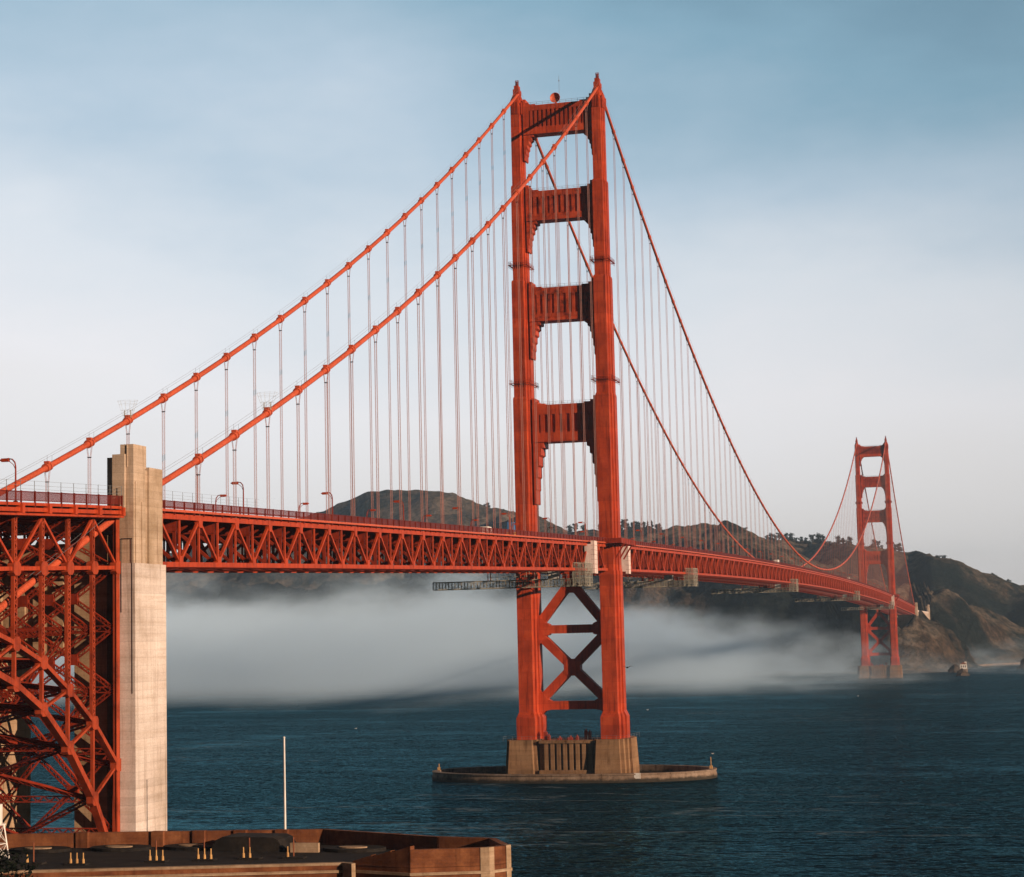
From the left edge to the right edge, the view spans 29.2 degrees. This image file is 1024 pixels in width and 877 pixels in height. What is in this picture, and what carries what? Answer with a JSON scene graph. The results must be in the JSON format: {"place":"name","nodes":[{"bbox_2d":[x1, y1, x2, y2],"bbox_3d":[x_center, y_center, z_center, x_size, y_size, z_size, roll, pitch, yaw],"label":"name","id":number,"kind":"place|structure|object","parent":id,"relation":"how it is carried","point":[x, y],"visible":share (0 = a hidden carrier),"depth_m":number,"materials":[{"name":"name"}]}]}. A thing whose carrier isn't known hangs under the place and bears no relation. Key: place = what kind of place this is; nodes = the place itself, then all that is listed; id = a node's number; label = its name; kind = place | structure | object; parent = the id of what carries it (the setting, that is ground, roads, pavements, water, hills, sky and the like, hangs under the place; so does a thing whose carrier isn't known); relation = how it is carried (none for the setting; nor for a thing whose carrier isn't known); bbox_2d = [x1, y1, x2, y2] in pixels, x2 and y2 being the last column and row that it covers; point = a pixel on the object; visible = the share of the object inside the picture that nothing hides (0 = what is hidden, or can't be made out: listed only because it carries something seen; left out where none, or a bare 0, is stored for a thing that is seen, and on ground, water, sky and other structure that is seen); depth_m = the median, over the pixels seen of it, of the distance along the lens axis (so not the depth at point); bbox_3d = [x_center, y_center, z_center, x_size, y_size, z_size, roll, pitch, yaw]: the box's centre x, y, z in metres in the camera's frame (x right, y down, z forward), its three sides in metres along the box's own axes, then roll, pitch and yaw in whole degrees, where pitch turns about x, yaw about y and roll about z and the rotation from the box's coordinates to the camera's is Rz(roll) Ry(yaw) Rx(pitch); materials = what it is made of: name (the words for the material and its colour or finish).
{"place":"outdoors","nodes":[
{"label":"outdoors","id":0,"kind":"place"},
{"bbox_2d":[0,0,1023,584],"label":"sky","id":1,"kind":"structure","parent":0,"point":[830,196],"materials":[{"name":"blue"}]},
{"bbox_2d":[31,665,1023,876],"bbox_3d":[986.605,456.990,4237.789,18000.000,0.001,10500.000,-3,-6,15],"label":"water","id":2,"kind":"structure","parent":0,"point":[823,774],"depth_m":666.76,"materials":[{"name":"blue liquid"}]},
{"bbox_2d":[0,72,914,773],"bbox_3d":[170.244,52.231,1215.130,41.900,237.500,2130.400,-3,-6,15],"label":"suspension bridge","id":3,"kind":"structure","parent":2,"relation":"in","point":[534,746],"depth_m":631.18,"materials":[{"name":"paint"}]},
{"bbox_2d":[0,479,125,833],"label":"arch bridge","id":4,"kind":"structure","parent":3,"relation":"attached to","point":[30,693],"depth_m":281.46,"materials":[{"name":"paint"}]},
{"bbox_2d":[0,458,17,501],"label":"street lamp","id":5,"kind":"object","parent":4,"relation":"on","point":[5,459],"visible":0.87,"depth_m":267.70,"materials":[{"name":"red metal"}]},
{"bbox_2d":[0,444,166,832],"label":"concrete pylon","id":6,"kind":"object","parent":3,"relation":"attached to","point":[143,741],"visible":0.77,"depth_m":293.99,"materials":[{"name":"beige concrete"}]},
{"bbox_2d":[215,494,226,503],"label":"street lamp","id":7,"kind":"object","parent":3,"relation":"on","point":[223,495],"visible":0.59,"depth_m":390.02,"materials":[{"name":"red metal"}]},
{"bbox_2d":[231,481,243,510],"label":"street lamp","id":8,"kind":"object","parent":3,"relation":"on","point":[237,482],"visible":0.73,"depth_m":348.04,"materials":[{"name":"red metal"}]},
{"bbox_2d":[321,492,332,513],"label":"street lamp","id":9,"kind":"object","parent":3,"relation":"on","point":[323,493],"visible":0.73,"depth_m":392.18,"materials":[{"name":"red metal"}]},
{"bbox_2d":[393,500,403,526],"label":"street lamp","id":10,"kind":"object","parent":3,"relation":"on","point":[396,501],"visible":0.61,"depth_m":436.23,"materials":[{"name":"red metal"}]},
{"bbox_2d":[433,562,592,590],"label":"maintenance platform","id":11,"kind":"structure","parent":3,"relation":"hanging from","point":[554,575],"depth_m":589.02,"materials":[{"name":"metal"}]},
{"bbox_2d":[584,540,597,573],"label":"containment screen","id":12,"kind":"object","parent":3,"relation":"attached to","point":[591,554],"visible":0.97,"depth_m":598.53,"materials":[{"name":"fabric"}]},
{"bbox_2d":[621,546,630,573],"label":"containment screen","id":13,"kind":"object","parent":3,"relation":"attached to","point":[626,564],"visible":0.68,"depth_m":648.48,"materials":[{"name":"fabric"}]},
{"bbox_2d":[581,568,697,589],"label":"maintenance platform","id":14,"kind":"structure","parent":3,"relation":"hanging from","point":[692,573],"depth_m":771.51,"materials":[{"name":"metal"}]},
{"bbox_2d":[711,579,798,593],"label":"maintenance platform","id":15,"kind":"structure","parent":3,"relation":"hanging from","point":[790,587],"depth_m":1099.46,"materials":[{"name":"metal"}]},
{"bbox_2d":[795,591,859,601],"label":"maintenance platform","id":16,"kind":"structure","parent":3,"relation":"hanging from","point":[844,596],"depth_m":1478.93,"materials":[{"name":"metal"}]},
{"bbox_2d":[841,601,893,609],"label":"maintenance platform","id":17,"kind":"structure","parent":3,"relation":"hanging from","point":[881,605],"depth_m":1827.63,"materials":[{"name":"metal"}]},
{"bbox_2d":[432,757,716,783],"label":"pier fender","id":18,"kind":"object","parent":2,"relation":"in","point":[647,773],"visible":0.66,"depth_m":612.79,"materials":[{"name":"concrete"}]},
{"bbox_2d":[948,664,959,672],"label":"sea rock","id":19,"kind":"object","parent":2,"relation":"in","point":[954,668],"visible":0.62,"depth_m":2054.10,"materials":[{"name":"stone"}]},
{"bbox_2d":[955,668,969,675],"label":"sea rock","id":20,"kind":"object","parent":2,"relation":"in","point":[961,672],"visible":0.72,"depth_m":1903.43,"materials":[{"name":"stone"}]},
{"bbox_2d":[960,662,967,672],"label":"fog signal building","id":21,"kind":"structure","parent":20,"relation":"on","point":[963,665],"depth_m":2008.93,"materials":[{"name":"paint"}]},
{"bbox_2d":[969,662,1019,667],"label":"sea wall","id":22,"kind":"structure","parent":2,"relation":"in","point":[999,664],"depth_m":2368.16,"materials":[{"name":"concrete"}]},
{"bbox_2d":[1016,658,1023,668],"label":"sea rock","id":23,"kind":"object","parent":2,"relation":"in","point":[1021,666],"visible":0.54,"depth_m":2174.66,"materials":[{"name":"stone"}]},
{"bbox_2d":[31,490,1023,680],"bbox_3d":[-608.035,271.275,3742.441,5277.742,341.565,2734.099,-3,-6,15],"label":"hills","id":24,"kind":"structure","parent":0,"point":[246,625],"depth_m":2835.64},
{"bbox_2d":[566,524,572,531],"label":"tree","id":25,"kind":"object","parent":24,"relation":"on","point":[569,528],"visible":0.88,"depth_m":3508.05,"materials":[{"name":"green plant"}]},
{"bbox_2d":[631,521,639,527],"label":"tree","id":26,"kind":"object","parent":24,"relation":"on","point":[636,523],"visible":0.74,"depth_m":3411.03,"materials":[{"name":"green plant"}]},
{"bbox_2d":[768,532,775,539],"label":"tree","id":27,"kind":"object","parent":24,"relation":"on","point":[771,535],"visible":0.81,"depth_m":3352.88,"materials":[{"name":"green plant"}]},
{"bbox_2d":[784,532,790,540],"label":"tree","id":28,"kind":"object","parent":24,"relation":"on","point":[786,535],"visible":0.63,"depth_m":3297.63,"materials":[{"name":"green plant"}]},
{"bbox_2d":[789,533,793,540],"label":"tree","id":29,"kind":"object","parent":24,"relation":"on","point":[791,535],"visible":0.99,"depth_m":3319.66,"materials":[{"name":"green plant"}]},
{"bbox_2d":[806,540,812,547],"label":"tree","id":30,"kind":"object","parent":24,"relation":"on","point":[809,544],"visible":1,"depth_m":3259.19,"materials":[{"name":"green plant"}]},
{"bbox_2d":[814,533,821,543],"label":"tree","id":31,"kind":"object","parent":24,"relation":"on","point":[817,539],"visible":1,"depth_m":3240.35,"materials":[{"name":"green plant"}]},
{"bbox_2d":[888,602,917,619],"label":"concrete pylon","id":32,"kind":"object","parent":24,"relation":"on","point":[916,610],"visible":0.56,"depth_m":2197.22,"materials":[{"name":"beige concrete"}]},
{"bbox_2d":[897,610,928,627],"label":"approach viaduct","id":33,"kind":"object","parent":24,"relation":"on","point":[903,621],"visible":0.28,"depth_m":2209.65,"materials":[{"name":"concrete"}]},
{"bbox_2d":[926,605,929,619],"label":"concrete pylon","id":34,"kind":"object","parent":24,"relation":"on","point":[927,608],"visible":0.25,"depth_m":2444.98,"materials":[{"name":"beige concrete"}]},
{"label":"ground","id":35,"kind":"structure","parent":0,"visible":0},
{"bbox_2d":[0,847,37,876],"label":"cypress tree","id":36,"kind":"object","parent":35,"relation":"on","point":[11,867],"visible":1,"depth_m":117.77,"materials":[{"name":"green plant"}]},
{"bbox_2d":[0,829,511,876],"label":"brick fort","id":37,"kind":"structure","parent":35,"relation":"on","point":[337,853],"depth_m":259.16,"materials":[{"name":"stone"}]},
{"bbox_2d":[0,792,9,859],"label":"iron lighthouse","id":38,"kind":"object","parent":37,"relation":"on","point":[3,825],"visible":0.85,"depth_m":260.28,"materials":[{"name":"white paint"}]},
{"bbox_2d":[22,843,46,864],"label":"chimney posts","id":39,"kind":"object","parent":37,"relation":"on","point":[35,863],"visible":0.66,"depth_m":256.40,"materials":[{"name":"stone"}]},
{"bbox_2d":[64,853,89,864],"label":"chimney posts","id":40,"kind":"object","parent":37,"relation":"on","point":[76,862],"visible":1,"depth_m":254.25,"materials":[{"name":"stone"}]},
{"bbox_2d":[144,840,169,862],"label":"chimney posts","id":41,"kind":"object","parent":37,"relation":"on","point":[156,860],"visible":1,"depth_m":255.56,"materials":[{"name":"stone"}]},
{"bbox_2d":[192,839,217,860],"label":"chimney posts","id":42,"kind":"object","parent":37,"relation":"on","point":[198,858],"visible":1,"depth_m":256.03,"materials":[{"name":"stone"}]},
{"bbox_2d":[237,838,262,859],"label":"chimney posts","id":43,"kind":"object","parent":37,"relation":"on","point":[243,857],"visible":1,"depth_m":256.31,"materials":[{"name":"stone"}]},
{"bbox_2d":[283,736,285,828],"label":"flagpole","id":44,"kind":"object","parent":37,"relation":"on","point":[284,737],"visible":0.85,"depth_m":274.87,"materials":[{"name":"white metal"}]},
{"bbox_2d":[282,837,306,858],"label":"chimney posts","id":45,"kind":"object","parent":37,"relation":"on","point":[287,856],"visible":1,"depth_m":256.23,"materials":[{"name":"stone"}]}
]}

